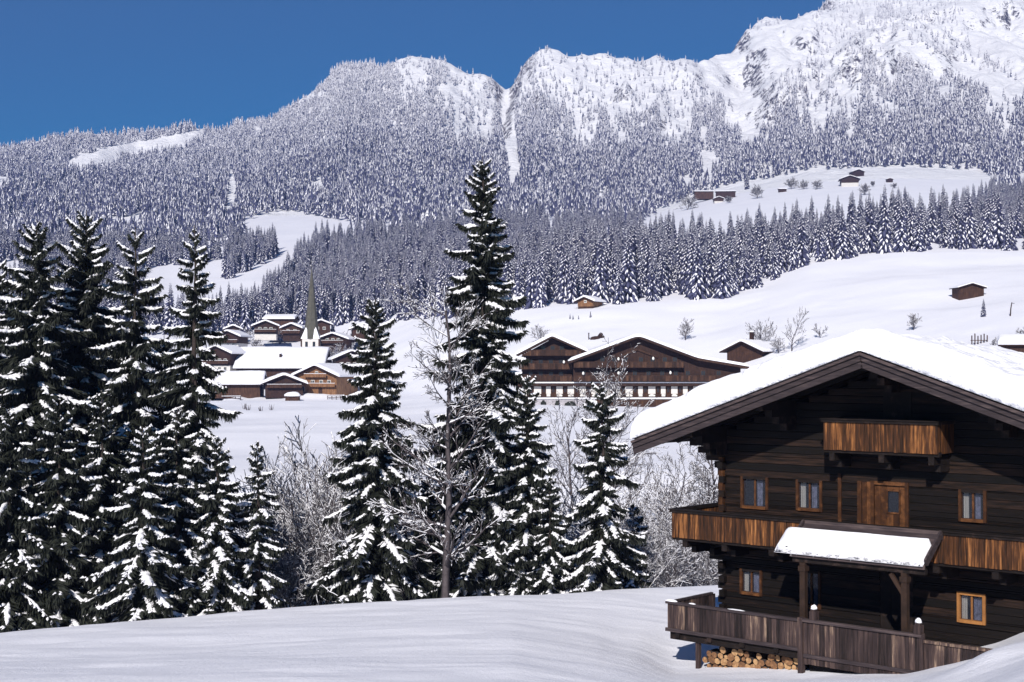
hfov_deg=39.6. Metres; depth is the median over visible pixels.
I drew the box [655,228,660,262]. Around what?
spruce tree
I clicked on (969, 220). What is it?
spruce tree
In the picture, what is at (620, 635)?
ground
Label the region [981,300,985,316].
young spruce
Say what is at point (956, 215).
spruce tree
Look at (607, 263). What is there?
spruce tree
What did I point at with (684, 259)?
spruce tree
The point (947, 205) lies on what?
spruce tree
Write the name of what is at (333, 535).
frosted shrub
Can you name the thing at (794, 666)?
firewood log
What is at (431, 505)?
young spruce
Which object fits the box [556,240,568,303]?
spruce tree
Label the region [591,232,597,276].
spruce tree
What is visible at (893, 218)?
spruce tree
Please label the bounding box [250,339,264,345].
bare tree
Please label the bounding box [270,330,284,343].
bare tree
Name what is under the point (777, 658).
firewood log
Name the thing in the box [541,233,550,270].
spruce tree
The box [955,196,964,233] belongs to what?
spruce tree
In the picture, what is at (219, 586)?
young spruce
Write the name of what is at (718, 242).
spruce tree
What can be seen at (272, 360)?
hall
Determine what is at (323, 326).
village house
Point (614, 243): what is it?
spruce tree
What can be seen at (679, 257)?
spruce tree
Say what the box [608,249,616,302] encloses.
spruce tree
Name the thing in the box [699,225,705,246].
spruce tree
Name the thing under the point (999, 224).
spruce tree
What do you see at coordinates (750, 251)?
spruce tree
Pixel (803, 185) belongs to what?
bare bush
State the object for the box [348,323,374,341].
village house
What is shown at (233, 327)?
village house
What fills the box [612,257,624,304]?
spruce tree
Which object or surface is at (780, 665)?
firewood log
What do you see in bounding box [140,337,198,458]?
spruce tree
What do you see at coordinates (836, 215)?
spruce tree
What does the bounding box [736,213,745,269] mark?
spruce tree
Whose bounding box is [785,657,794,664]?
firewood log
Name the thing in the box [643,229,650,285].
spruce tree
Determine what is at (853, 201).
spruce tree
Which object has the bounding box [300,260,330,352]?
church
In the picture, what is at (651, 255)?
spruce tree
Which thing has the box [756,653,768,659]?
firewood log
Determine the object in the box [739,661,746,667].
firewood log
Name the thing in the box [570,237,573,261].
spruce tree
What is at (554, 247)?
spruce tree
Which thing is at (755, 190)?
bare bush
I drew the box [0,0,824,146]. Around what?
sky
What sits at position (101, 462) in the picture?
young spruce
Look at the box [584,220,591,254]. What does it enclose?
spruce tree
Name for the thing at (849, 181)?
alm farmhouse
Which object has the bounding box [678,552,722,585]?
frosted shrub
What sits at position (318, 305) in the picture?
spruce tree
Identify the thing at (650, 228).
spruce tree
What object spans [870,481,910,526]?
door
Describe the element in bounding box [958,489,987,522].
window
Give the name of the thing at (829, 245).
spruce tree
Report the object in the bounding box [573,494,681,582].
frosted shrub
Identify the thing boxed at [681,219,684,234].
spruce tree
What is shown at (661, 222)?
spruce tree
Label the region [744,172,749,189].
spruce tree
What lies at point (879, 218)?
spruce tree
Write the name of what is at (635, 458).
bare tree
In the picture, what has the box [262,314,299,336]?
village house
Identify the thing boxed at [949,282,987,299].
hay hut
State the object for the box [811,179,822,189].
bare bush
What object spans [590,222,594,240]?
spruce tree
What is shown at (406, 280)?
spruce tree
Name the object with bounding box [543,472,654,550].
frosted shrub
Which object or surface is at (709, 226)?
spruce tree
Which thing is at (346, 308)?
spruce tree
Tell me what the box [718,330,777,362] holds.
house behind hotel
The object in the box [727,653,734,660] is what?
firewood log
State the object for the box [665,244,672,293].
spruce tree
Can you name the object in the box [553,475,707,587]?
frosted shrub
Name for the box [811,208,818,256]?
spruce tree
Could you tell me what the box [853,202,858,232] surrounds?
spruce tree
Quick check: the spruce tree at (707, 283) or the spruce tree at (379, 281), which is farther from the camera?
the spruce tree at (379, 281)
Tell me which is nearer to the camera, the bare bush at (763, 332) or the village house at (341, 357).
the bare bush at (763, 332)
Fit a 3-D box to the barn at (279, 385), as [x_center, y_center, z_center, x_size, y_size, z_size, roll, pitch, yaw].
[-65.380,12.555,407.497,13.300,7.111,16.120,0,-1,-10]
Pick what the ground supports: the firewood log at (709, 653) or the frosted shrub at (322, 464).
the frosted shrub at (322, 464)
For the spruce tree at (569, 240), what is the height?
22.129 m
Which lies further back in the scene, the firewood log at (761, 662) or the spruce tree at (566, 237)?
the spruce tree at (566, 237)
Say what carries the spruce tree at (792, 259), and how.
on the ground
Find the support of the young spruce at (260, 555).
on the ground
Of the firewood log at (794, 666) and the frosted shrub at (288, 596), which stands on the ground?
the frosted shrub at (288, 596)
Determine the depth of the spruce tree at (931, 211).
498.34 m
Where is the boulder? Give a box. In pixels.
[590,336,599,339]
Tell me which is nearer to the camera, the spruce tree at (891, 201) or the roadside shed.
the roadside shed
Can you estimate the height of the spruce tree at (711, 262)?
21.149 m
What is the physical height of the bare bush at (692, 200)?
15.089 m
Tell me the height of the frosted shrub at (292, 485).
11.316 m
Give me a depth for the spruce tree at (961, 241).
444.44 m
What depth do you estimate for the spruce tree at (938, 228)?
484.68 m
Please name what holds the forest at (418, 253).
on the ground
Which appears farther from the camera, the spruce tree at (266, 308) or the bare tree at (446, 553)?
the spruce tree at (266, 308)
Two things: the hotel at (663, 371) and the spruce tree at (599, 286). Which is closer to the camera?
the hotel at (663, 371)
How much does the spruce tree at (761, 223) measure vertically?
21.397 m
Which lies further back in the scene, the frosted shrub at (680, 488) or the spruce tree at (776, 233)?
the spruce tree at (776, 233)
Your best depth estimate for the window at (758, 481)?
42.52 m
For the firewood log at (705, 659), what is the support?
on the firewood log
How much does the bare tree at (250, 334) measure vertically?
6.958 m
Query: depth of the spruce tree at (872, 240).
442.98 m
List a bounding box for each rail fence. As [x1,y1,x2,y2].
[215,396,240,399]
[327,395,342,399]
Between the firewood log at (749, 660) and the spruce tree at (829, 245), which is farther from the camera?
the spruce tree at (829, 245)
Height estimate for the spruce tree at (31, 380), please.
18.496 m
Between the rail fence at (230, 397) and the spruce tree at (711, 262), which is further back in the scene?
the spruce tree at (711, 262)
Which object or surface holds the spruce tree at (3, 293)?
on the ground
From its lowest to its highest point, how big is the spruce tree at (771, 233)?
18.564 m
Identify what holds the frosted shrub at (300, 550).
on the ground
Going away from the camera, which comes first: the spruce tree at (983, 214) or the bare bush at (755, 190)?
the spruce tree at (983, 214)
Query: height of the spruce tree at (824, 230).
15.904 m
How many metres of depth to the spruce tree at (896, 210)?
478.21 m
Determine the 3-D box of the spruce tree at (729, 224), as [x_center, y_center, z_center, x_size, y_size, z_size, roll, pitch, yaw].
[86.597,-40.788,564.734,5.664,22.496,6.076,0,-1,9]
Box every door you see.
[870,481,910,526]
[880,572,913,632]
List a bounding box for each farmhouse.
[291,363,362,394]
[838,175,860,186]
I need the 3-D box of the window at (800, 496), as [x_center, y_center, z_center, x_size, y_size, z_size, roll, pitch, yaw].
[8.652,4.484,41.294,0.850,0.900,0.207,-1,-1,42]
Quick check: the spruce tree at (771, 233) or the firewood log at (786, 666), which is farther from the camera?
the spruce tree at (771, 233)
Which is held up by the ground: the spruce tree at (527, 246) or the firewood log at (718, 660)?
the spruce tree at (527, 246)
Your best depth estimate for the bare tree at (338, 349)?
494.90 m
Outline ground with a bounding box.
[0,179,1023,681]
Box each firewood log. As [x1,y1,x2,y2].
[702,656,708,662]
[707,648,718,656]
[708,656,717,663]
[712,650,720,657]
[715,657,722,663]
[718,652,730,658]
[720,647,733,653]
[721,658,728,664]
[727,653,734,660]
[732,649,738,655]
[732,661,738,667]
[735,655,743,661]
[738,649,745,655]
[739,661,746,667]
[744,651,757,657]
[746,655,756,663]
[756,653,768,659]
[758,658,767,665]
[768,654,775,660]
[770,660,781,668]
[775,655,782,660]
[778,662,784,668]
[784,663,793,668]
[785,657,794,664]
[792,664,797,669]
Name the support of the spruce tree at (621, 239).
on the ground
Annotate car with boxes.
[564,401,575,405]
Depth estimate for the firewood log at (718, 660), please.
40.74 m
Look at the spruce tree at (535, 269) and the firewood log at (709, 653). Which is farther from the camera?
the spruce tree at (535, 269)
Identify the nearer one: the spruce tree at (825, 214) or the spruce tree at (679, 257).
the spruce tree at (679, 257)
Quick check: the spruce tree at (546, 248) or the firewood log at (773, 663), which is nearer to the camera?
the firewood log at (773, 663)
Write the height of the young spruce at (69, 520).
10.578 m
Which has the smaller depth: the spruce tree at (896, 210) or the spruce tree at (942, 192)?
the spruce tree at (896, 210)
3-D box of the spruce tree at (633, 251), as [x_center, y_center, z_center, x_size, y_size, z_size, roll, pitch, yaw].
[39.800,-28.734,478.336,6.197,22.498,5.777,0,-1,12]
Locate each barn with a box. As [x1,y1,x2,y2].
[208,370,266,397]
[260,372,307,397]
[693,190,713,199]
[715,190,735,197]
[848,169,865,176]
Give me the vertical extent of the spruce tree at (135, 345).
18.839 m
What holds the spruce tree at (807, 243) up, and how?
on the ground
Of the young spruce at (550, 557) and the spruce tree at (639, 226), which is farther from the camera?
the spruce tree at (639, 226)
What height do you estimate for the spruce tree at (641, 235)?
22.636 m
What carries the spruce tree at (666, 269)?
on the ground
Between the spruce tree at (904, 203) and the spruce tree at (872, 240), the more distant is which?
the spruce tree at (904, 203)
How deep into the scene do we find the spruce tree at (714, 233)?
486.29 m
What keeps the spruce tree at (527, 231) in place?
on the ground
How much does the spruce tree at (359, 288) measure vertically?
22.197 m
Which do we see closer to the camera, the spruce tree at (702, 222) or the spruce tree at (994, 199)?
the spruce tree at (994, 199)
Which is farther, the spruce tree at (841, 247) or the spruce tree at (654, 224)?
the spruce tree at (654, 224)
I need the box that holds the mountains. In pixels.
[0,0,1023,218]
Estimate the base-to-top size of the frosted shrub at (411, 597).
3.978 m
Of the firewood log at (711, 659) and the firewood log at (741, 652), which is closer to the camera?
the firewood log at (741, 652)
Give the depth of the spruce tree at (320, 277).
618.14 m
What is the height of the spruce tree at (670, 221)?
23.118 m
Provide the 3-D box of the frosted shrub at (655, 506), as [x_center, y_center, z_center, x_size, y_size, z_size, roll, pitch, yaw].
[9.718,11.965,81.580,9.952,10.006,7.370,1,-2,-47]
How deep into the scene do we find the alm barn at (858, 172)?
1197.93 m
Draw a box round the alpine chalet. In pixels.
[630,328,1023,673]
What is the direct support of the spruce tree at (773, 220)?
on the ground
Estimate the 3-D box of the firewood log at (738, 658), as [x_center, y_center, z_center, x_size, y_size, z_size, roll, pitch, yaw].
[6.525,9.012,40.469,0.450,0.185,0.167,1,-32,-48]
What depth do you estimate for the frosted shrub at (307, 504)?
61.53 m
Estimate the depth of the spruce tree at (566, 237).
475.25 m
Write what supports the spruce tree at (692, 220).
on the ground
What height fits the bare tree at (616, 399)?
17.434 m
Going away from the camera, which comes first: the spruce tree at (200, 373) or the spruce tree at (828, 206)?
the spruce tree at (200, 373)
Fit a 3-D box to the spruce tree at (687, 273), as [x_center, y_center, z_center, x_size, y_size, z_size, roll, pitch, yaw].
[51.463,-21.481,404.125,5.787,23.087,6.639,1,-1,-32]
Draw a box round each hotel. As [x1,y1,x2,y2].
[515,333,748,406]
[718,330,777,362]
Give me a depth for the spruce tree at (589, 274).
419.67 m
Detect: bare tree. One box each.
[240,327,256,343]
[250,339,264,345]
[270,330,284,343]
[329,342,353,355]
[364,277,508,597]
[539,386,628,536]
[549,334,658,521]
[568,373,668,521]
[631,443,715,582]
[665,441,717,585]
[781,308,808,350]
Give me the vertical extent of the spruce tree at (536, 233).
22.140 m
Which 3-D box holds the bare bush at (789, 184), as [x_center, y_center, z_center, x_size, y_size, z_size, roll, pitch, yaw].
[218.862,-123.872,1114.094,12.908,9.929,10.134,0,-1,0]
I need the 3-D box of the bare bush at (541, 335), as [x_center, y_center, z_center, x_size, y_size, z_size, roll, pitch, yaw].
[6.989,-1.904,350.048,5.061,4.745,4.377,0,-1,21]
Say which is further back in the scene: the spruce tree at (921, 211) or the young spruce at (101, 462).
the spruce tree at (921, 211)
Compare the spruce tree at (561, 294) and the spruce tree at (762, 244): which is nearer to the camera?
the spruce tree at (561, 294)
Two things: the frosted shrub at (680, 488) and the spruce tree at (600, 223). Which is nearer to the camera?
the frosted shrub at (680, 488)
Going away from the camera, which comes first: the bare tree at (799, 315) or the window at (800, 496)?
the window at (800, 496)
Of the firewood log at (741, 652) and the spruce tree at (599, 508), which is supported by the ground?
the spruce tree at (599, 508)
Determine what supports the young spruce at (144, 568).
on the ground
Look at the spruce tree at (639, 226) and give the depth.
554.13 m
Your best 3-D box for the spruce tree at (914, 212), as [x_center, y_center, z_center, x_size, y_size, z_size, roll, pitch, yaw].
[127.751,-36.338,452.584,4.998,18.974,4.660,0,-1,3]
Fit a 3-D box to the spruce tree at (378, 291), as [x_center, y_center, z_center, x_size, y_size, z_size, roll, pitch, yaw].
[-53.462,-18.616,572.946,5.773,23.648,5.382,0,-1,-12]
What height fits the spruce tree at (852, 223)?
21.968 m
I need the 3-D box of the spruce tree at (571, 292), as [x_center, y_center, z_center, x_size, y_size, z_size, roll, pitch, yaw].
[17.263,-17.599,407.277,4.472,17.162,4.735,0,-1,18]
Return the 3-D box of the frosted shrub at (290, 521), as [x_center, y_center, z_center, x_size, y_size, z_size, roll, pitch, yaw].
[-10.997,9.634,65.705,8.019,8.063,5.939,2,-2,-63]
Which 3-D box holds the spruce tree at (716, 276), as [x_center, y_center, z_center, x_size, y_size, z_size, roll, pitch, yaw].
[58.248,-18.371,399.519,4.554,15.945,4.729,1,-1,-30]
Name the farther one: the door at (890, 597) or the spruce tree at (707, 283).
the spruce tree at (707, 283)
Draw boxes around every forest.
[0,0,1023,245]
[0,176,1023,335]
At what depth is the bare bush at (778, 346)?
295.32 m
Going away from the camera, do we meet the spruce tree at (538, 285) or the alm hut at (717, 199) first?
the spruce tree at (538, 285)
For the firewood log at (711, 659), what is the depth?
40.90 m
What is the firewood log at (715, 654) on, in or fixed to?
on the firewood log at (711, 659)
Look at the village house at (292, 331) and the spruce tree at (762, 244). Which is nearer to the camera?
the spruce tree at (762, 244)
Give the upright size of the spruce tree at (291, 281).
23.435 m
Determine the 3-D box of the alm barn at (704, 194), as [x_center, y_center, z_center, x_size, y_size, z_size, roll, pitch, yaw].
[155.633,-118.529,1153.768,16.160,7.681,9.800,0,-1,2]
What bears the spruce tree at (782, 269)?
on the ground
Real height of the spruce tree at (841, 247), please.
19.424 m
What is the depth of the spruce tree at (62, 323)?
67.79 m
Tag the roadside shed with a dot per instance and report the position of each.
(1014, 342)
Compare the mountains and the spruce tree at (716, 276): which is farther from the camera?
the mountains
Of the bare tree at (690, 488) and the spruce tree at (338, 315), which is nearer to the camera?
the bare tree at (690, 488)
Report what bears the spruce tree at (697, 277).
on the ground
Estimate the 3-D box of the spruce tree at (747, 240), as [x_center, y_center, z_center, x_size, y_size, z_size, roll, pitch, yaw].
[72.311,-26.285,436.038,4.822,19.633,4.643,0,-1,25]
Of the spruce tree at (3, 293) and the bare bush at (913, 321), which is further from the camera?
the bare bush at (913, 321)
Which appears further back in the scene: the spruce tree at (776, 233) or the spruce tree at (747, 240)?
the spruce tree at (776, 233)
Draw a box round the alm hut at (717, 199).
[712,196,724,203]
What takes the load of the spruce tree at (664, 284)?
on the ground
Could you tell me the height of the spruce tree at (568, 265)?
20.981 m
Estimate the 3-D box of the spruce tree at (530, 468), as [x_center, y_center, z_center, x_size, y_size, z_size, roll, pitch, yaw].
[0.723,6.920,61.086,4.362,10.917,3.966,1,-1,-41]
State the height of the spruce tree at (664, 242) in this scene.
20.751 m
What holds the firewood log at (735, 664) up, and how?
on the firewood log
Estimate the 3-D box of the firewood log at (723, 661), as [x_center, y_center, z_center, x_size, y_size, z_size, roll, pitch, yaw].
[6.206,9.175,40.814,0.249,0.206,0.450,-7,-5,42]
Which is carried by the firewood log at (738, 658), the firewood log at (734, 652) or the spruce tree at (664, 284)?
the firewood log at (734, 652)
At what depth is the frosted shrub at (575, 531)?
75.95 m
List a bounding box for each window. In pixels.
[558,371,563,375]
[739,568,762,596]
[740,476,769,509]
[796,479,823,511]
[808,570,821,609]
[957,591,986,624]
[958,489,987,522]
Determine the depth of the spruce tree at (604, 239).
452.78 m
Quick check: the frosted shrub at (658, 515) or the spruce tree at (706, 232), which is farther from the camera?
the spruce tree at (706, 232)
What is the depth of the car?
244.54 m
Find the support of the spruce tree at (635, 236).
on the ground
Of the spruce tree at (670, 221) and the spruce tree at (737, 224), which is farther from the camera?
the spruce tree at (670, 221)
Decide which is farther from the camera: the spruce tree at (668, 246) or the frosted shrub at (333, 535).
the spruce tree at (668, 246)
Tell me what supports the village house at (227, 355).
on the ground
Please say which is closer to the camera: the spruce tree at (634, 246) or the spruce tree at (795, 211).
the spruce tree at (634, 246)
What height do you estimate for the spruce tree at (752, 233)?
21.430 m
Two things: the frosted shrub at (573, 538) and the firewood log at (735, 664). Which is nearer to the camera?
the firewood log at (735, 664)
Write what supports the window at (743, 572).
in the alpine chalet
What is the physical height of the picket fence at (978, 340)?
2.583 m
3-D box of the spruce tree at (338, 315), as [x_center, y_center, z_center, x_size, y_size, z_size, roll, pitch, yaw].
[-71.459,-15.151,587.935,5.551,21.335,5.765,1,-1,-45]
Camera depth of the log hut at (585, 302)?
390.24 m
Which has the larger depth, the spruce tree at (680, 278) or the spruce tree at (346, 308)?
the spruce tree at (346, 308)
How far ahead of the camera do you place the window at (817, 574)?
41.18 m
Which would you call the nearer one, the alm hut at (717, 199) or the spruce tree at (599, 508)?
the spruce tree at (599, 508)
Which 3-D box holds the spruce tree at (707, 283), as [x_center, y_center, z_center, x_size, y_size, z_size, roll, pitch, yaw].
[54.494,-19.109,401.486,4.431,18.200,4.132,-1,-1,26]
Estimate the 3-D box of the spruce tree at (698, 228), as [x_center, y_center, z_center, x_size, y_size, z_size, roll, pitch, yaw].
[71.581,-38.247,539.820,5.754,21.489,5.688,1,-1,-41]
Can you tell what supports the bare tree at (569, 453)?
on the ground
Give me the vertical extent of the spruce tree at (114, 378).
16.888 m
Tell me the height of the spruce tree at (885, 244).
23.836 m
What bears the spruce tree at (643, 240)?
on the ground
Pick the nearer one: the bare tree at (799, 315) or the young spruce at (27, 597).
the young spruce at (27, 597)
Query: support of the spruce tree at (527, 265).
on the ground
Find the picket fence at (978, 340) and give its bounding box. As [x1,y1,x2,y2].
[971,333,987,344]
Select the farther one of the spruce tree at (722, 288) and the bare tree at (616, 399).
the spruce tree at (722, 288)
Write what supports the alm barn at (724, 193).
on the ground
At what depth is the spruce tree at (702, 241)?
461.20 m
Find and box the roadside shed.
[997,334,1023,352]
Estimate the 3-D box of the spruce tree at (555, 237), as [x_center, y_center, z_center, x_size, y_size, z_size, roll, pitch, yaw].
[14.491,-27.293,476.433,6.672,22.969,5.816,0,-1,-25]
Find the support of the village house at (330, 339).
on the ground
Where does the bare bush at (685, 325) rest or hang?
on the ground
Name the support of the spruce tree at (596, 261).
on the ground
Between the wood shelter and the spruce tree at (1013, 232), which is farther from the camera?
the spruce tree at (1013, 232)
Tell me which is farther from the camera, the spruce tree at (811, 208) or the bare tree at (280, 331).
the spruce tree at (811, 208)
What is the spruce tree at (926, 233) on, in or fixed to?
on the ground
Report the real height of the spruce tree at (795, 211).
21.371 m
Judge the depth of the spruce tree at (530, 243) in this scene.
506.26 m
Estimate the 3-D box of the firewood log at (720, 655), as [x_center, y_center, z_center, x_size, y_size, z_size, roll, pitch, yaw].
[6.116,9.017,40.888,0.185,0.168,0.450,11,7,42]
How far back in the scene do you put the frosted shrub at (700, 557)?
73.48 m
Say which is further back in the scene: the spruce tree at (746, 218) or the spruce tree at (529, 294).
the spruce tree at (746, 218)
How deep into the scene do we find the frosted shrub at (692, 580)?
68.85 m
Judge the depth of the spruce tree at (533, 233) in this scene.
529.72 m
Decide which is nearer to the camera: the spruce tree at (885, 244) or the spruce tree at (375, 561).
the spruce tree at (375, 561)
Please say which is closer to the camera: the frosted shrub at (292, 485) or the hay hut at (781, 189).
the frosted shrub at (292, 485)
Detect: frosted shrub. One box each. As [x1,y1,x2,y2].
[226,415,437,606]
[228,429,398,603]
[232,490,326,607]
[237,461,327,606]
[242,420,414,605]
[260,448,359,579]
[266,538,335,607]
[397,551,454,600]
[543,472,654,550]
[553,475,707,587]
[559,510,584,587]
[565,503,612,577]
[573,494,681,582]
[610,495,691,587]
[619,463,704,587]
[633,467,717,586]
[635,450,717,585]
[641,505,717,587]
[643,503,703,587]
[658,492,718,585]
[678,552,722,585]
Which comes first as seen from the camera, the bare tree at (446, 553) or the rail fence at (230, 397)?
the bare tree at (446, 553)
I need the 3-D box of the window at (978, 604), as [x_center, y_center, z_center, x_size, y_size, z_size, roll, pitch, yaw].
[12.286,7.125,37.974,0.790,0.820,0.207,-1,-1,42]
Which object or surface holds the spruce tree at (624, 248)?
on the ground
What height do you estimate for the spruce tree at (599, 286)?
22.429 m
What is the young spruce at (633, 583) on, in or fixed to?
on the ground
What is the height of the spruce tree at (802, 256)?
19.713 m
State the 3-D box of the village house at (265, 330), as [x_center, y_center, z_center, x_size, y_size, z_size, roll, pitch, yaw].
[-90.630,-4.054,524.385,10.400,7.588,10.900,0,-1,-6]
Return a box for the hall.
[233,346,331,380]
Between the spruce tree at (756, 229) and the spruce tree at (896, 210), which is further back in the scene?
the spruce tree at (756, 229)
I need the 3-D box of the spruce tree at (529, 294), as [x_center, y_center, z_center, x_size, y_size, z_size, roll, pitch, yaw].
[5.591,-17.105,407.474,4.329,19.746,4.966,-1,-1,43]
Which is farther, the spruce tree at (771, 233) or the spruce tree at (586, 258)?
the spruce tree at (771, 233)
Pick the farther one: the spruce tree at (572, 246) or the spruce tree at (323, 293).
the spruce tree at (323, 293)
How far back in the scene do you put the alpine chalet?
39.06 m
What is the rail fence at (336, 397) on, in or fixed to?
on the ground
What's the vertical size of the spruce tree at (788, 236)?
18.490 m
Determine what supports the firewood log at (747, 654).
on the firewood log at (749, 660)
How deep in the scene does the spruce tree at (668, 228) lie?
583.28 m
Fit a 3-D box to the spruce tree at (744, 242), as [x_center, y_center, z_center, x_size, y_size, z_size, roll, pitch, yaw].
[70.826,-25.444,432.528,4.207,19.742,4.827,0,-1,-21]
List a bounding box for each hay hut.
[777,188,786,191]
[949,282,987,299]
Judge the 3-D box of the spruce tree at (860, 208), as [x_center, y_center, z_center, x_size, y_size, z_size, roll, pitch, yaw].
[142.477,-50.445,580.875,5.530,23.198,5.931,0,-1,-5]
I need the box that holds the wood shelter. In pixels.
[284,392,300,400]
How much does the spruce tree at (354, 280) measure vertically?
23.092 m
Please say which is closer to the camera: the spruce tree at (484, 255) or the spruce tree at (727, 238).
the spruce tree at (484, 255)
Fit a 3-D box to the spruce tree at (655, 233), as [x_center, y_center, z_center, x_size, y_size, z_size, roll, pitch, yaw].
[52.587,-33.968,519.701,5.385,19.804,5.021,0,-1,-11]
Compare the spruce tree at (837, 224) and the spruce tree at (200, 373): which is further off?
the spruce tree at (837, 224)
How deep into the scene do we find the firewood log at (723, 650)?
40.62 m
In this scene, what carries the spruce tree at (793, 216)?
on the ground
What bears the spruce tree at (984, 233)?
on the ground
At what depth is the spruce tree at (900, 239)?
433.81 m
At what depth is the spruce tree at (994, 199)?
483.86 m
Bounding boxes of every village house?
[202,344,245,370]
[221,329,251,346]
[223,324,243,329]
[251,319,280,340]
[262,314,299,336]
[279,322,304,340]
[318,319,332,334]
[320,332,354,351]
[327,349,366,364]
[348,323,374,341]
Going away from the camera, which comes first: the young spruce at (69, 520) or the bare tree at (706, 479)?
the young spruce at (69, 520)
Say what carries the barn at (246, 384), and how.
on the ground
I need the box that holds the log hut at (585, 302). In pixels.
[573,295,605,308]
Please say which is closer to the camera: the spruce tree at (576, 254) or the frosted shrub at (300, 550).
the frosted shrub at (300, 550)
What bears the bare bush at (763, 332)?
on the ground
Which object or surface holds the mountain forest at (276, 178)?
on the mountains
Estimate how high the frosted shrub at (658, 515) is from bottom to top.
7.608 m
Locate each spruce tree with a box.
[0,220,95,598]
[0,259,15,417]
[46,210,130,497]
[52,300,68,341]
[75,227,184,535]
[105,319,148,466]
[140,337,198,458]
[143,225,250,615]
[260,280,270,319]
[267,275,273,300]
[287,270,294,301]
[291,297,443,604]
[315,276,322,318]
[318,270,323,291]
[320,271,326,307]
[330,319,334,331]
[333,279,344,326]
[342,276,350,323]
[351,263,356,294]
[355,273,362,316]
[374,269,382,301]
[375,265,383,298]
[402,269,409,312]
[409,156,562,599]
[479,375,568,595]
[524,221,530,250]
[524,236,529,259]
[524,247,535,309]
[525,250,530,293]
[528,232,533,259]
[530,252,536,289]
[531,246,547,307]
[532,223,536,250]
[533,221,538,245]
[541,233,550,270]
[542,245,553,296]
[549,245,552,264]
[550,226,559,260]
[550,243,557,274]
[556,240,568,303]
[557,227,566,265]
[557,239,569,302]
[557,382,647,592]
[564,250,578,304]
[565,229,568,248]
[566,227,570,246]
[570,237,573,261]
[572,228,582,267]
[580,218,585,253]
[583,239,593,280]
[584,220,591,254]
[585,252,593,295]
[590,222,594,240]
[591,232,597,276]
[591,235,601,294]
[592,232,608,303]
[597,215,601,236]
[601,224,607,252]
[604,239,614,301]
[608,220,615,259]
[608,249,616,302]
[610,237,617,267]
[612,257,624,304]
[619,229,623,253]
[620,227,637,302]
[621,235,631,265]
[628,222,636,270]
[630,224,636,274]
[632,222,637,255]
[636,214,642,239]
[636,222,644,269]
[636,224,646,286]
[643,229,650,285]
[644,238,659,299]
[646,256,658,301]
[647,221,653,242]
[653,213,658,238]
[653,221,657,242]
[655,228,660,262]
[658,231,665,262]
[658,245,669,295]
[659,217,663,237]
[662,240,671,292]
[664,211,671,244]
[665,235,671,272]
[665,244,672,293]
[666,210,673,233]
[675,227,683,261]
[676,235,682,279]
[678,232,688,294]
[678,249,686,294]
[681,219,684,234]
[683,225,698,297]
[686,230,706,300]
[690,208,695,235]
[690,222,697,255]
[696,212,703,240]
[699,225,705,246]
[699,229,704,257]
[700,212,704,233]
[702,244,711,297]
[704,220,707,243]
[705,217,715,255]
[707,229,716,290]
[711,219,715,237]
[711,248,719,297]
[714,239,731,298]
[716,219,725,262]
[725,231,730,255]
[725,231,738,285]
[726,211,734,246]
[733,216,741,245]
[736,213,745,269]
[740,228,747,254]
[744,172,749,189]
[745,209,749,226]
[746,223,749,242]
[747,229,753,274]
[749,217,755,254]
[753,210,759,247]
[757,215,768,277]
[759,210,763,231]
[768,221,776,253]
[771,216,774,235]
[775,223,779,245]
[776,229,786,273]
[781,222,788,270]
[782,203,787,236]
[786,216,791,258]
[787,202,796,238]
[787,221,798,271]
[794,198,798,225]
[796,210,809,267]
[803,216,810,259]
[806,195,816,227]
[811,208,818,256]
[822,213,825,241]
[823,202,829,231]
[824,207,834,259]
[825,193,831,219]
[833,201,838,248]
[834,203,849,259]
[834,206,841,253]
[845,193,858,256]
[847,193,855,215]
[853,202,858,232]
[857,191,863,223]
[863,190,877,252]
[875,183,893,253]
[876,200,881,238]
[889,187,895,216]
[891,196,895,230]
[892,192,908,252]
[893,187,900,233]
[903,186,908,224]
[906,196,914,249]
[912,199,915,222]
[917,192,924,230]
[921,204,932,249]
[927,187,936,242]
[934,195,946,243]
[937,185,946,219]
[944,194,949,217]
[949,190,958,228]
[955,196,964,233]
[956,200,968,249]
[964,187,976,248]
[980,190,995,248]
[981,194,985,230]
[991,185,997,221]
[992,187,1006,248]
[1008,202,1018,250]
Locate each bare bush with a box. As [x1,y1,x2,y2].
[530,325,549,339]
[677,193,698,209]
[677,317,693,339]
[744,320,776,340]
[750,183,763,197]
[770,334,786,352]
[783,176,798,188]
[795,180,808,188]
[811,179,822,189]
[811,324,827,337]
[858,184,870,193]
[907,313,922,329]
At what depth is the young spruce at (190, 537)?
55.57 m
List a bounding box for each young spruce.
[0,398,109,630]
[0,407,79,632]
[69,392,139,623]
[76,424,199,622]
[127,409,227,615]
[178,436,257,615]
[230,441,290,610]
[402,477,441,600]
[522,476,579,594]
[618,503,652,588]
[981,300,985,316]
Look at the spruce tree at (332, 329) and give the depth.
551.61 m
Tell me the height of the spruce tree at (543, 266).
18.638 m
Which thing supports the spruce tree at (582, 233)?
on the ground
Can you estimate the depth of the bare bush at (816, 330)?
301.03 m
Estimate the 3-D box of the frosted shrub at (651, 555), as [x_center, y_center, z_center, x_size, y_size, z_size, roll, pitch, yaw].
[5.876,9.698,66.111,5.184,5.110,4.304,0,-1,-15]
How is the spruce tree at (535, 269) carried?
on the ground
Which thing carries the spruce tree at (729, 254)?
on the ground
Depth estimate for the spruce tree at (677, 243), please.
446.40 m
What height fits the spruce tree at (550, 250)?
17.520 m
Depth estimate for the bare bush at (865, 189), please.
1009.76 m
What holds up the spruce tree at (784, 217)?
on the ground
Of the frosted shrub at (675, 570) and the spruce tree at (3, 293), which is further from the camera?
the frosted shrub at (675, 570)

